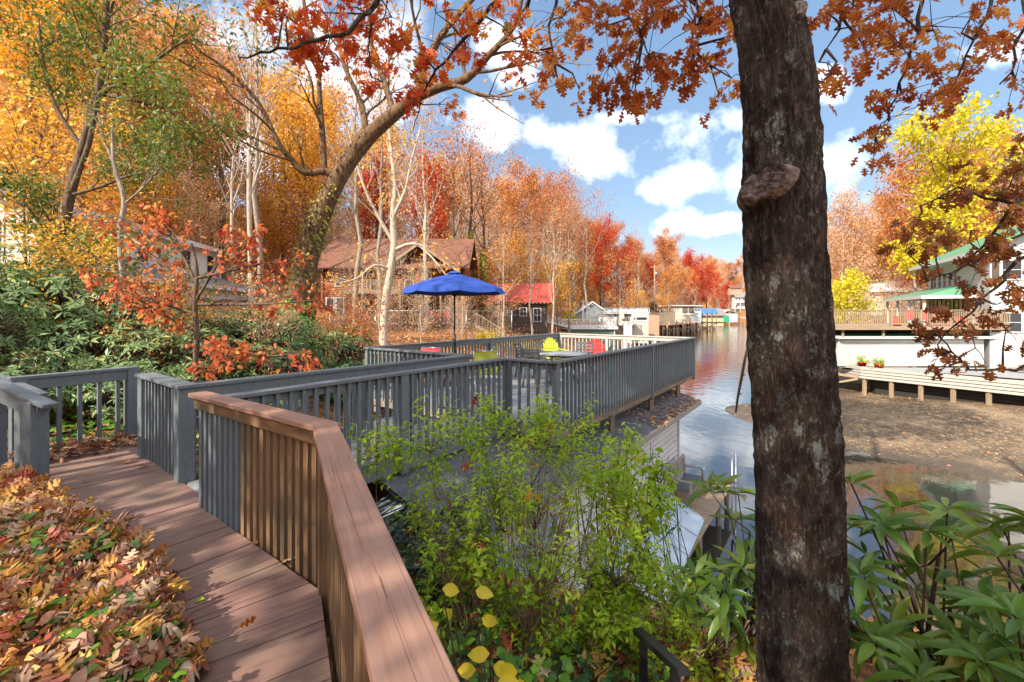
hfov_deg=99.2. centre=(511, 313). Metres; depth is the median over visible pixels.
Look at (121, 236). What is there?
slender tree
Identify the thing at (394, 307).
window
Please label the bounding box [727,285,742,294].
brown house
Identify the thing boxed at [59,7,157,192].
beech tree
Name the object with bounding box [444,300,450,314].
window
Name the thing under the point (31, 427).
stair railing
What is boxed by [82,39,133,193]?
hickory tree
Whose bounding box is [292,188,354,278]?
bare sapling
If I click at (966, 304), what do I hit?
window
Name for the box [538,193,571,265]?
bare tree
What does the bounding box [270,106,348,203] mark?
oak tree
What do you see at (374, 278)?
window
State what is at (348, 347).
rhododendron bush
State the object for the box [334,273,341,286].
window
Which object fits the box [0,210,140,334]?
understory tree
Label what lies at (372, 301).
window
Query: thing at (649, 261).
oak tree
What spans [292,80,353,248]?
hickory tree
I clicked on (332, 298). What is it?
window
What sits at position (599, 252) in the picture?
maple tree
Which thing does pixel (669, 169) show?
sky
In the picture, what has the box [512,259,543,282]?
understory tree
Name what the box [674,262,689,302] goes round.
maple tree
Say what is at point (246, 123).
maple tree
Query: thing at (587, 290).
understory tree
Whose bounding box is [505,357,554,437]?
railing
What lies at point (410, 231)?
understory tree
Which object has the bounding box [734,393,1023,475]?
fallen leaves
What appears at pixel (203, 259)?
white house
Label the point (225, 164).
maple tree
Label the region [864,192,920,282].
maple tree
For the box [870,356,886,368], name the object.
potted plant
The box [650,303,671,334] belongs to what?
wooden stairs
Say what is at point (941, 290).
green roof house
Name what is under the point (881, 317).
fence
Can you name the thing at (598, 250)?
maple tree
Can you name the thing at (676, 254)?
beech tree
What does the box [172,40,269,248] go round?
maple tree
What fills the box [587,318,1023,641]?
water
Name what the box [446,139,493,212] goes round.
oak tree
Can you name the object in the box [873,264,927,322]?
understory tree
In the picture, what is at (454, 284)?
patio umbrella
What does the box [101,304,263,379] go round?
rhododendron bush
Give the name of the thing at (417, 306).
window
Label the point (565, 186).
oak tree
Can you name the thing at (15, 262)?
rhododendron bush
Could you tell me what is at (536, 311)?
window
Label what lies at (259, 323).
rhododendron bush
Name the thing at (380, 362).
rhododendron bush
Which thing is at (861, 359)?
potted plant
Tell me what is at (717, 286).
maple tree
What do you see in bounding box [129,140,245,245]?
understory tree
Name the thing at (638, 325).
white boathouse
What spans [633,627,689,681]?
metal handrail
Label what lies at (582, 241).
maple tree
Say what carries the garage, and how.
on the ground
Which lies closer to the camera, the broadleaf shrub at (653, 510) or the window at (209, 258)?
the broadleaf shrub at (653, 510)
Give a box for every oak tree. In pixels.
[238,0,537,125]
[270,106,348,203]
[271,88,316,224]
[376,187,409,236]
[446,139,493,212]
[471,192,496,248]
[481,196,501,258]
[501,0,1023,681]
[501,173,555,262]
[509,169,569,262]
[539,167,584,312]
[543,196,574,298]
[568,200,588,288]
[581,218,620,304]
[602,221,628,308]
[623,230,650,307]
[637,252,655,287]
[642,233,679,293]
[667,267,683,292]
[699,263,713,307]
[703,257,722,290]
[721,259,732,302]
[727,261,739,282]
[862,137,996,310]
[875,132,1023,381]
[910,147,1012,243]
[965,147,1015,243]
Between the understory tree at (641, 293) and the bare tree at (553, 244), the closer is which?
the bare tree at (553, 244)
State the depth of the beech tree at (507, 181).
69.08 m
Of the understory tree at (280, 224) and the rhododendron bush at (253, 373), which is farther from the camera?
the understory tree at (280, 224)
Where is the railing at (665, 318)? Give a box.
[609,307,675,326]
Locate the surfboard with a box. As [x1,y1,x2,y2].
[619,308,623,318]
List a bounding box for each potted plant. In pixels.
[855,354,870,365]
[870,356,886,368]
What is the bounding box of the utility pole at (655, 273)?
[650,265,658,311]
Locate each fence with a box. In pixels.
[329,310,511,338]
[835,314,917,322]
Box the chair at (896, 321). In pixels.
[893,316,901,325]
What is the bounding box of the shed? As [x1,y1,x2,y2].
[648,313,660,340]
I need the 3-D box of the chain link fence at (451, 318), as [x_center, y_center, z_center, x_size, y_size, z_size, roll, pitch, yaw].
[-5.760,0.715,27.500,11.538,1.820,0.058,0,0,0]
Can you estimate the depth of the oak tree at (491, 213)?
105.43 m
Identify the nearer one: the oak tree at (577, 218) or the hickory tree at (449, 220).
the hickory tree at (449, 220)
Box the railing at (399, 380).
[224,357,506,474]
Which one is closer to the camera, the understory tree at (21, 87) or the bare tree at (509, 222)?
the understory tree at (21, 87)
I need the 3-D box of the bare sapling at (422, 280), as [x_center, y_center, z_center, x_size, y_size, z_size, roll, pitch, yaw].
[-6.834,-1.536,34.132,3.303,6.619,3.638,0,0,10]
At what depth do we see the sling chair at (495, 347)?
11.17 m
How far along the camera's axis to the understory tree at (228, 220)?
37.83 m
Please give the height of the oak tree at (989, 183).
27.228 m
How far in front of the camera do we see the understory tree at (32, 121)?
17.22 m
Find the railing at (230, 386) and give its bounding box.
[188,354,472,479]
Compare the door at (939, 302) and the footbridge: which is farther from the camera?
the footbridge
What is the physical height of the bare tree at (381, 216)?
21.175 m
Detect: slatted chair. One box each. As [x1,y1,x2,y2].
[514,343,536,378]
[521,348,552,387]
[576,342,593,373]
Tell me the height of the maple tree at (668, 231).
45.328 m
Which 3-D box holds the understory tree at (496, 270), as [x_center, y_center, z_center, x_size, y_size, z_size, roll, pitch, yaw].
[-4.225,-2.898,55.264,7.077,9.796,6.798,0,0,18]
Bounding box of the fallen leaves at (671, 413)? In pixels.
[625,390,699,426]
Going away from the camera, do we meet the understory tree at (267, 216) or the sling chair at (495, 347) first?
the sling chair at (495, 347)
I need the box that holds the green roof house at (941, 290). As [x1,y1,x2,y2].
[883,226,1023,367]
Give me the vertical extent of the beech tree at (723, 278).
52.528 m
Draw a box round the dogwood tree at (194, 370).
[71,195,340,415]
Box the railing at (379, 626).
[313,423,458,681]
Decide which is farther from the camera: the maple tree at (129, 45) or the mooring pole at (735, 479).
the maple tree at (129, 45)
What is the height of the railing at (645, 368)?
1.300 m
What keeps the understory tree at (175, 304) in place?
on the ground
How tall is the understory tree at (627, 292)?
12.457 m
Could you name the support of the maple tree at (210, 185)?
on the ground
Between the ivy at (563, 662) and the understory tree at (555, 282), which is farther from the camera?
the understory tree at (555, 282)
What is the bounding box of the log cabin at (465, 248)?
[318,239,505,336]
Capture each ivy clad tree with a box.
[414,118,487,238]
[429,105,512,323]
[451,148,513,326]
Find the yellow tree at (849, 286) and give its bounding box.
[831,266,884,322]
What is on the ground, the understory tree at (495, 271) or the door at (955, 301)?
the understory tree at (495, 271)
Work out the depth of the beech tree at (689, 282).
175.82 m
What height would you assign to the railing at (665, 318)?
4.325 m
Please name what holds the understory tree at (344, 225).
on the ground
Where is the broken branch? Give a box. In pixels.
[735,345,747,412]
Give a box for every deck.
[374,363,692,456]
[834,311,1009,336]
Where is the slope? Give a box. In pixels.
[1,510,157,681]
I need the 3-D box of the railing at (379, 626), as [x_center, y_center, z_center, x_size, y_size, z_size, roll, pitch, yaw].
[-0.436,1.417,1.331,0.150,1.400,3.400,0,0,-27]
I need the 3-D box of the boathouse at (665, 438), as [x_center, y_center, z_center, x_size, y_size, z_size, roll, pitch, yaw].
[0.168,4.366,10.005,5.602,4.668,9.972,0,0,36]
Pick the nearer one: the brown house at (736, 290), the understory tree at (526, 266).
the understory tree at (526, 266)
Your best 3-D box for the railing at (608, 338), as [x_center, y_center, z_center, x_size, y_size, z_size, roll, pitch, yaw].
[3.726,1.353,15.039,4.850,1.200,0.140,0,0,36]
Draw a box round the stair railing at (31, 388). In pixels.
[0,373,48,395]
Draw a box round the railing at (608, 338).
[560,333,688,363]
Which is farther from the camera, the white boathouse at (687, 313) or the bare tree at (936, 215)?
the white boathouse at (687, 313)
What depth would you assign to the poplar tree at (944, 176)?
40.99 m
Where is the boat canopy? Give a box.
[597,492,704,607]
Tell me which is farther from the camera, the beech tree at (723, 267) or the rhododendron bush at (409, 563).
the beech tree at (723, 267)
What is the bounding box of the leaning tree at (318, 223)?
[105,0,595,350]
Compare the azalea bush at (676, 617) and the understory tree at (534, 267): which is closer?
the azalea bush at (676, 617)
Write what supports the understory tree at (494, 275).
on the ground
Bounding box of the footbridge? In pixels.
[548,316,567,330]
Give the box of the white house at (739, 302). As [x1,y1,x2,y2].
[728,292,744,311]
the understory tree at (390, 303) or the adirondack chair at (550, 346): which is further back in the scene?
the understory tree at (390, 303)
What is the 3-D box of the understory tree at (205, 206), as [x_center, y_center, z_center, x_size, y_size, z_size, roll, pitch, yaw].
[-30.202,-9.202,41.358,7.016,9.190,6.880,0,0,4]
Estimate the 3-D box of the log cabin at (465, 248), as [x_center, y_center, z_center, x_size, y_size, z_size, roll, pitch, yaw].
[-8.816,-1.975,41.320,16.768,10.350,10.960,0,0,0]
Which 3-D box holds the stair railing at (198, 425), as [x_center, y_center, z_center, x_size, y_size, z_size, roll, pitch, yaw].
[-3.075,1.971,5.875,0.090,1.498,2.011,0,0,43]
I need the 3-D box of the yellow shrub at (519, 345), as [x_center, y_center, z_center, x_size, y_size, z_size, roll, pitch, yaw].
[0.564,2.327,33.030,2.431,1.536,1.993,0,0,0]
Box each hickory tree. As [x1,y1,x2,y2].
[0,0,131,194]
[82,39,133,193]
[99,36,194,226]
[151,1,205,202]
[245,60,318,266]
[257,76,351,235]
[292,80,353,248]
[337,110,415,238]
[408,149,470,238]
[415,195,463,237]
[898,193,937,308]
[901,163,992,249]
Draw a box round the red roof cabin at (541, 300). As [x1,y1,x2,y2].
[486,283,554,333]
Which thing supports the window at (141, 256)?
in the white house at (203, 259)
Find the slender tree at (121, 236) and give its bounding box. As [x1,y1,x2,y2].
[4,80,237,359]
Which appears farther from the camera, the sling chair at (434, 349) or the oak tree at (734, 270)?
the oak tree at (734, 270)
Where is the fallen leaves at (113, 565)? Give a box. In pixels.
[0,461,213,681]
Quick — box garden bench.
[668,454,704,508]
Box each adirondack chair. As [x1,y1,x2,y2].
[541,337,569,368]
[585,338,605,354]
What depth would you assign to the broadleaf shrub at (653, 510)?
3.67 m
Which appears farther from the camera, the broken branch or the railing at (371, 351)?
the railing at (371, 351)
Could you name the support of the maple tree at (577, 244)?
on the ground
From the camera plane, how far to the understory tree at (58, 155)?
32.55 m
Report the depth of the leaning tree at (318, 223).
13.64 m
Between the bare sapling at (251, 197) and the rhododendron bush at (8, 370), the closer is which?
the rhododendron bush at (8, 370)
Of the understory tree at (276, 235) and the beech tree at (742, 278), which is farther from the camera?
the beech tree at (742, 278)
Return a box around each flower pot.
[857,362,866,365]
[874,363,884,367]
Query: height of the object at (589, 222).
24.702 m
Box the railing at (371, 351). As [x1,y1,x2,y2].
[364,347,469,412]
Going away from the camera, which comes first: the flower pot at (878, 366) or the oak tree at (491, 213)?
the flower pot at (878, 366)
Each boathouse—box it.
[351,389,701,593]
[560,318,626,350]
[582,300,649,343]
[659,305,702,333]
[695,308,727,329]
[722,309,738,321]
[835,330,998,365]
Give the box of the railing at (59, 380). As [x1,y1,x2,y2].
[7,366,139,464]
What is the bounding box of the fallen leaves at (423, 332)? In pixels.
[50,307,532,418]
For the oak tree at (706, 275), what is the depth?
283.93 m
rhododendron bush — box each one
[0,243,99,319]
[0,264,60,332]
[0,266,154,356]
[0,294,53,360]
[0,316,183,410]
[0,348,104,427]
[71,360,191,420]
[95,324,246,386]
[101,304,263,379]
[190,306,326,377]
[219,336,334,378]
[266,398,300,411]
[281,322,379,371]
[319,359,389,413]
[356,355,389,391]
[385,495,498,608]
[663,470,756,673]
[845,469,1023,681]
[854,565,1023,681]
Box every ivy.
[0,507,203,681]
[7,370,379,494]
[418,577,669,681]
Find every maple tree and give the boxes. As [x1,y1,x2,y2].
[0,0,101,175]
[0,1,76,168]
[2,0,95,128]
[17,0,149,207]
[88,0,159,191]
[100,0,189,222]
[101,49,229,231]
[124,1,237,234]
[162,38,274,279]
[168,67,275,246]
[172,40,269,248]
[183,103,240,245]
[199,45,265,177]
[282,143,327,235]
[349,145,406,238]
[388,141,463,238]
[489,154,548,277]
[528,194,556,259]
[553,207,584,290]
[572,231,588,304]
[582,211,619,306]
[587,211,627,307]
[612,241,641,320]
[620,247,637,307]
[639,257,657,302]
[640,264,662,305]
[651,225,684,266]
[655,266,683,311]
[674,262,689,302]
[680,247,708,300]
[683,275,701,304]
[684,269,700,298]
[685,266,696,303]
[692,279,703,304]
[698,263,718,307]
[710,272,723,307]
[718,280,733,308]
[726,281,735,307]
[730,275,743,311]
[732,255,742,284]
[828,219,874,295]
[834,235,874,282]
[861,161,917,276]
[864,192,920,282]
[870,193,934,322]
[887,210,943,301]
[897,109,1015,253]
[954,120,1023,245]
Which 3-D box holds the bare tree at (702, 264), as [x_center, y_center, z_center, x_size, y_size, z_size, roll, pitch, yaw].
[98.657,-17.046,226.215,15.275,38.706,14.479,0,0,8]
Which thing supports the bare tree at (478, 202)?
on the ground
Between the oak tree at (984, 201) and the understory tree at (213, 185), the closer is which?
the understory tree at (213, 185)
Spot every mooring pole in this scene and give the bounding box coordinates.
[731,455,732,510]
[735,450,736,510]
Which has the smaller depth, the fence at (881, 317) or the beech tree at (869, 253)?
the fence at (881, 317)
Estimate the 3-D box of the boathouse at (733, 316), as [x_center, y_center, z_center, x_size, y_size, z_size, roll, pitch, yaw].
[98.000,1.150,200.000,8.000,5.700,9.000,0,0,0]
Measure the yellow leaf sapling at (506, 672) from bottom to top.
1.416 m
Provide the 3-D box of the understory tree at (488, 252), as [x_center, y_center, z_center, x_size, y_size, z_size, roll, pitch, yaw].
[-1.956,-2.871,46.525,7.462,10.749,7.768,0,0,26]
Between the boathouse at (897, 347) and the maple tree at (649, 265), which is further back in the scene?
the maple tree at (649, 265)
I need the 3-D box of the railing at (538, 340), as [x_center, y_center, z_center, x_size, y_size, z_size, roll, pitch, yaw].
[-0.734,1.350,13.079,0.140,1.200,8.450,0,0,36]
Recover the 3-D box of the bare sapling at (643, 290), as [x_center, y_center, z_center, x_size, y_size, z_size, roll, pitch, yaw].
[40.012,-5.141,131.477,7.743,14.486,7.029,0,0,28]
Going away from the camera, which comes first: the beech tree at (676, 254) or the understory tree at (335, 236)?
the understory tree at (335, 236)
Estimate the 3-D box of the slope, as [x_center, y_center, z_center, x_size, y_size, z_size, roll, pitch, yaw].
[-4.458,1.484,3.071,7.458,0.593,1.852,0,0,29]
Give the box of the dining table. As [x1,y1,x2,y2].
[539,351,587,383]
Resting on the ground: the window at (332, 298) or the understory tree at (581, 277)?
the understory tree at (581, 277)
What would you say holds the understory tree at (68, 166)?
on the ground
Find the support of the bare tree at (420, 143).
on the ground
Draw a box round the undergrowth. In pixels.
[237,293,569,355]
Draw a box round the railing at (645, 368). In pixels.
[550,337,696,443]
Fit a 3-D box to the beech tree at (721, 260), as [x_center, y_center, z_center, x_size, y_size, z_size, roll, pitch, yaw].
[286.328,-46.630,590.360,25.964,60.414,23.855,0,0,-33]
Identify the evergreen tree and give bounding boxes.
[649,300,658,311]
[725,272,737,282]
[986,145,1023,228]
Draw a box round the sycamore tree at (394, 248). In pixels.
[315,68,474,344]
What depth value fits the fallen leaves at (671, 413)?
10.63 m
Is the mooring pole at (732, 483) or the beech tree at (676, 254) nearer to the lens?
the mooring pole at (732, 483)
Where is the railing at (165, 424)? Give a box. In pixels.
[135,372,198,484]
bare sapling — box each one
[225,156,281,255]
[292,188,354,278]
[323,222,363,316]
[328,271,351,317]
[331,195,376,238]
[341,246,381,327]
[370,240,413,324]
[385,240,423,328]
[404,258,436,331]
[407,251,439,331]
[442,296,482,348]
[509,226,558,283]
[527,234,551,282]
[536,260,565,328]
[598,243,639,318]
[608,268,635,320]
[631,275,652,308]
[651,279,665,311]
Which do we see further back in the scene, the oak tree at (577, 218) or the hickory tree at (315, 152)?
the oak tree at (577, 218)
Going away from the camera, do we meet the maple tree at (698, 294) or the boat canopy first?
the boat canopy
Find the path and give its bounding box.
[12,440,331,681]
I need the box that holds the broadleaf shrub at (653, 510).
[565,437,682,599]
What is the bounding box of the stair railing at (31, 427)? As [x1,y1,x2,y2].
[0,378,58,480]
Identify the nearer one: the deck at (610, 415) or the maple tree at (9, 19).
the deck at (610, 415)
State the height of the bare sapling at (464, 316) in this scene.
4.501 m
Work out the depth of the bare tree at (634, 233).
138.40 m
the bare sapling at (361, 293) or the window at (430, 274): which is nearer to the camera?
the bare sapling at (361, 293)
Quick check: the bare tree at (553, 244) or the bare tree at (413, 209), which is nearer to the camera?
the bare tree at (413, 209)
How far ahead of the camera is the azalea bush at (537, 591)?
2.93 m
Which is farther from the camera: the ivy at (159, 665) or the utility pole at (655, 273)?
the utility pole at (655, 273)
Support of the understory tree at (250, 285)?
on the ground
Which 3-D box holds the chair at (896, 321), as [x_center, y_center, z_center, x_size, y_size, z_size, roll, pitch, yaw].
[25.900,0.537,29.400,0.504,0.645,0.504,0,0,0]
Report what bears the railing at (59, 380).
on the path
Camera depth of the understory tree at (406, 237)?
45.48 m
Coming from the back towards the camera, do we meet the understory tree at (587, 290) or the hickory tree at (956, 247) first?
the understory tree at (587, 290)
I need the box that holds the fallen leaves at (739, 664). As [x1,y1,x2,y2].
[423,567,949,681]
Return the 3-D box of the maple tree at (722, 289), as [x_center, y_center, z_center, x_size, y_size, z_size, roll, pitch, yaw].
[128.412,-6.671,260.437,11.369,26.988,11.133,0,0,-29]
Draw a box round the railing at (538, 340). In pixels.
[368,333,559,389]
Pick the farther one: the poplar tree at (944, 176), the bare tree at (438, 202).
the bare tree at (438, 202)
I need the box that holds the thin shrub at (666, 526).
[628,452,693,614]
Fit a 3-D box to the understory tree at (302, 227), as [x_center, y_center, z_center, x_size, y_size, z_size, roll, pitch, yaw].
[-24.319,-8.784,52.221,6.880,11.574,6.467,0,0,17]
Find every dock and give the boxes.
[618,480,730,600]
[659,320,697,336]
[838,365,1023,405]
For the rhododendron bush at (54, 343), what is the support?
on the ground
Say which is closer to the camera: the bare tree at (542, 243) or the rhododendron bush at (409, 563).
the rhododendron bush at (409, 563)
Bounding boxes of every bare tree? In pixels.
[152,0,311,300]
[168,0,311,302]
[168,28,284,281]
[243,56,285,242]
[264,56,315,202]
[286,0,428,329]
[316,36,435,328]
[340,100,374,219]
[363,107,415,236]
[380,58,457,235]
[382,35,474,331]
[403,157,439,238]
[419,154,460,238]
[430,149,494,244]
[437,137,498,244]
[445,143,481,233]
[455,151,494,238]
[462,167,494,253]
[462,170,496,254]
[474,143,513,281]
[478,125,541,238]
[485,210,530,334]
[493,176,529,282]
[496,195,557,344]
[521,176,558,279]
[522,174,553,277]
[529,170,577,314]
[530,181,559,254]
[532,212,557,260]
[534,201,577,332]
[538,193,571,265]
[544,195,598,337]
[546,145,600,311]
[548,181,595,309]
[550,183,614,304]
[579,208,606,303]
[582,187,626,308]
[620,223,649,308]
[623,232,654,308]
[686,285,704,307]
[692,247,715,304]
[722,288,735,326]
[889,175,968,253]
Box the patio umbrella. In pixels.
[402,271,504,386]
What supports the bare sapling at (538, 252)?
on the ground
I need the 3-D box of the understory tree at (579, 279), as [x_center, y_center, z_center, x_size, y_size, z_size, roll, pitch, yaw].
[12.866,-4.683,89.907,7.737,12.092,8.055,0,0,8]
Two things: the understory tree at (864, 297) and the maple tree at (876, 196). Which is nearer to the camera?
the understory tree at (864, 297)
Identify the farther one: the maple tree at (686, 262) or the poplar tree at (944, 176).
the maple tree at (686, 262)
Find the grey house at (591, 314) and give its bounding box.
[567,301,613,321]
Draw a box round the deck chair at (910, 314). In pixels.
[905,310,912,325]
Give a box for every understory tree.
[0,61,62,190]
[0,66,157,268]
[0,69,160,270]
[0,77,46,173]
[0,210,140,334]
[6,124,99,197]
[13,119,88,206]
[27,102,123,211]
[43,109,125,201]
[59,127,189,224]
[67,124,146,207]
[90,171,181,230]
[96,263,241,374]
[108,167,208,238]
[116,144,189,223]
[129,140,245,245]
[150,169,227,241]
[158,161,243,259]
[162,169,237,243]
[164,172,251,248]
[201,271,316,375]
[226,153,290,237]
[237,183,286,252]
[237,190,295,268]
[239,189,308,258]
[244,209,303,277]
[254,184,346,269]
[263,174,321,263]
[275,160,365,281]
[282,191,343,250]
[301,287,390,363]
[320,219,346,279]
[324,250,374,318]
[329,205,362,242]
[334,203,384,238]
[339,205,388,238]
[347,248,417,321]
[348,171,450,238]
[368,283,403,323]
[389,220,421,238]
[392,262,441,342]
[435,295,471,339]
[443,295,476,332]
[471,232,526,325]
[474,255,508,311]
[476,250,523,283]
[476,257,510,298]
[478,281,518,335]
[479,229,538,283]
[491,251,529,283]
[507,246,546,279]
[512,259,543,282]
[514,249,563,286]
[532,258,586,331]
[534,252,575,325]
[536,251,570,306]
[560,263,589,311]
[565,253,590,303]
[569,258,608,304]
[570,254,595,305]
[577,274,606,305]
[580,275,605,301]
[595,248,642,317]
[604,280,621,307]
[612,277,636,306]
[627,289,647,308]
[642,287,657,311]
[653,293,671,307]
[674,287,690,304]
[705,288,717,307]
[833,278,880,322]
[862,272,883,321]
[863,265,927,314]
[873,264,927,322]
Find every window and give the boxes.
[0,218,5,251]
[135,238,149,264]
[181,249,190,269]
[206,254,214,273]
[326,297,334,310]
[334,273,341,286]
[336,297,343,312]
[359,300,367,314]
[366,270,376,289]
[367,298,376,319]
[392,299,398,314]
[404,271,413,286]
[408,299,415,314]
[416,299,423,316]
[423,271,431,280]
[429,300,434,314]
[435,300,442,314]
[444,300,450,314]
[506,307,512,315]
[519,307,526,315]
[533,308,541,321]
[929,301,933,318]
[932,274,936,288]
[938,274,941,287]
[942,272,946,286]
[945,300,950,310]
[947,271,952,286]
[953,271,957,285]
[962,300,967,315]
[1000,312,1023,332]
[1001,259,1023,279]
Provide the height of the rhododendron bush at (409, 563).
1.493 m
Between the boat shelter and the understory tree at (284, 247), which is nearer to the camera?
the understory tree at (284, 247)
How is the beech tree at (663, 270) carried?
on the ground
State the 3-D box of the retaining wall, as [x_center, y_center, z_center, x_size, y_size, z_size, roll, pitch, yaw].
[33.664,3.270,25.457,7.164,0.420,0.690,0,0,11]
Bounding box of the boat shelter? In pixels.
[698,308,723,331]
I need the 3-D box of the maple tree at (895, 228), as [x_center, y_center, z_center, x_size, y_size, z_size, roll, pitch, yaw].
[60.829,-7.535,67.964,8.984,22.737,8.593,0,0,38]
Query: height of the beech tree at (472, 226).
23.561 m
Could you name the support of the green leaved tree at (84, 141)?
on the ground
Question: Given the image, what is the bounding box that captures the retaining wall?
[1009,364,1023,370]
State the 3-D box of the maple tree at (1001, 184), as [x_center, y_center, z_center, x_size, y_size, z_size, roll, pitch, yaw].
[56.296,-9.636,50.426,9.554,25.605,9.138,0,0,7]
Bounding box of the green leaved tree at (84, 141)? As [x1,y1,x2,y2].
[0,0,289,319]
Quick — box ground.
[0,162,1023,681]
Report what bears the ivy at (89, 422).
on the ground
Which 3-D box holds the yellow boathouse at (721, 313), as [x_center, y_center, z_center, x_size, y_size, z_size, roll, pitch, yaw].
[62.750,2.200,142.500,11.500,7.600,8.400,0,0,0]
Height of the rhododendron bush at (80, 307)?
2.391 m
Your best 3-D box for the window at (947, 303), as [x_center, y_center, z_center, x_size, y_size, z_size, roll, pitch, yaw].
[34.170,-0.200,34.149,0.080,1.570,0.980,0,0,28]
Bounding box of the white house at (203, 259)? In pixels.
[0,186,254,311]
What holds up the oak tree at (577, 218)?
on the ground
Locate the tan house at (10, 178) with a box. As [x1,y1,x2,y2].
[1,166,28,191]
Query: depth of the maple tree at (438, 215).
46.74 m
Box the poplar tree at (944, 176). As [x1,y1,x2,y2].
[862,88,1023,284]
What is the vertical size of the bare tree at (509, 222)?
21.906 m
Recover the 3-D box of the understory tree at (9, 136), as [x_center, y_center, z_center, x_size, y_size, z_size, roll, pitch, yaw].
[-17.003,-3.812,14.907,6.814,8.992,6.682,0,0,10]
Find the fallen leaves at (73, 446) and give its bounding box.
[7,432,136,468]
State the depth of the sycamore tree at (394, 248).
22.33 m
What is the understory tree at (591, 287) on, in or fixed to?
on the ground
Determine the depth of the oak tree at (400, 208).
78.50 m
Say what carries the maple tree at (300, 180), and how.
on the ground
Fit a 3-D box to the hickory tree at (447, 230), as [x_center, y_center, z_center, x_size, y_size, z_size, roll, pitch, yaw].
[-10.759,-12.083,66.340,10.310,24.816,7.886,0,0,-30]
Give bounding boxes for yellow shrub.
[475,327,503,338]
[507,334,532,352]
[561,313,580,323]
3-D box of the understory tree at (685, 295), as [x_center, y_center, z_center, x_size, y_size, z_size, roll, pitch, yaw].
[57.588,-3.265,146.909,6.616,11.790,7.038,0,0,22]
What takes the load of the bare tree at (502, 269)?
on the ground
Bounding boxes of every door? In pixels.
[723,315,728,321]
[937,300,941,324]
[953,299,958,324]
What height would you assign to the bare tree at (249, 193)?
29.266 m
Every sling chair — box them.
[415,347,441,359]
[471,345,498,380]
[473,350,501,391]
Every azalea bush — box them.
[238,382,748,681]
[569,547,750,681]
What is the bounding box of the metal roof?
[377,493,559,585]
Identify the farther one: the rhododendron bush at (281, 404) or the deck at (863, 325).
the deck at (863, 325)
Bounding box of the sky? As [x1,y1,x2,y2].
[89,0,1023,287]
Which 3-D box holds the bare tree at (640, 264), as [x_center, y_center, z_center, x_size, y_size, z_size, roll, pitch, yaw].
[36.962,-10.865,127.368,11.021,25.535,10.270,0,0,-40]
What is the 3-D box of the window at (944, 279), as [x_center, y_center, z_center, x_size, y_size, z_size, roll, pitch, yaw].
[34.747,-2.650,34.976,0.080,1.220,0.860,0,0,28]
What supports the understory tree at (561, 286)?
on the ground
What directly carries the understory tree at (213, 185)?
on the ground
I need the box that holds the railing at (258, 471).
[188,391,340,588]
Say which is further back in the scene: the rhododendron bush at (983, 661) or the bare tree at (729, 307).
the bare tree at (729, 307)
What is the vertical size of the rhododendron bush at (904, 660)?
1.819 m
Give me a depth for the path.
2.91 m
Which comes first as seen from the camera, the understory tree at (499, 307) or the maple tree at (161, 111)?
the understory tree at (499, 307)
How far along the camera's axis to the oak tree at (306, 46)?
5.31 m
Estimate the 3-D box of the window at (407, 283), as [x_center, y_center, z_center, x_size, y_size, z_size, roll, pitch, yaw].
[-9.000,-2.800,38.060,0.880,1.770,0.080,0,0,0]
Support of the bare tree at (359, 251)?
on the ground
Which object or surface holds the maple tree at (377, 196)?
on the ground
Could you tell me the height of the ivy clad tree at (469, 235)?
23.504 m
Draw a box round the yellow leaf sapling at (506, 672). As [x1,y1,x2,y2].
[431,583,524,681]
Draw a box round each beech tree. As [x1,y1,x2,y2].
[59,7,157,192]
[121,3,186,179]
[190,31,245,220]
[296,71,382,237]
[366,144,438,238]
[454,187,490,252]
[457,178,520,259]
[472,166,524,282]
[652,239,676,299]
[655,254,675,292]
[667,248,681,290]
[680,266,700,300]
[710,270,724,300]
[716,264,730,287]
[718,257,726,274]
[718,271,728,300]
[734,269,743,291]
[827,181,884,295]
[827,203,864,282]
[828,201,889,301]
[835,214,896,291]
[861,238,893,322]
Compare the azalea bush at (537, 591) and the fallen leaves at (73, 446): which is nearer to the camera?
the azalea bush at (537, 591)
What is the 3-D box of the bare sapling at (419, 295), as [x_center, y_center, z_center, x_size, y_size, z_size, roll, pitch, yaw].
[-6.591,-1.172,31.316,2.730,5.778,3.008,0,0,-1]
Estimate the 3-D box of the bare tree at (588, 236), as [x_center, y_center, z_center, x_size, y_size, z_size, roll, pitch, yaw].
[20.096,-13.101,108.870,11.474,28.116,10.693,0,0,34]
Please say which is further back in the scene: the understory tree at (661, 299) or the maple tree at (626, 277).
the understory tree at (661, 299)
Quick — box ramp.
[187,412,505,493]
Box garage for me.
[848,279,922,314]

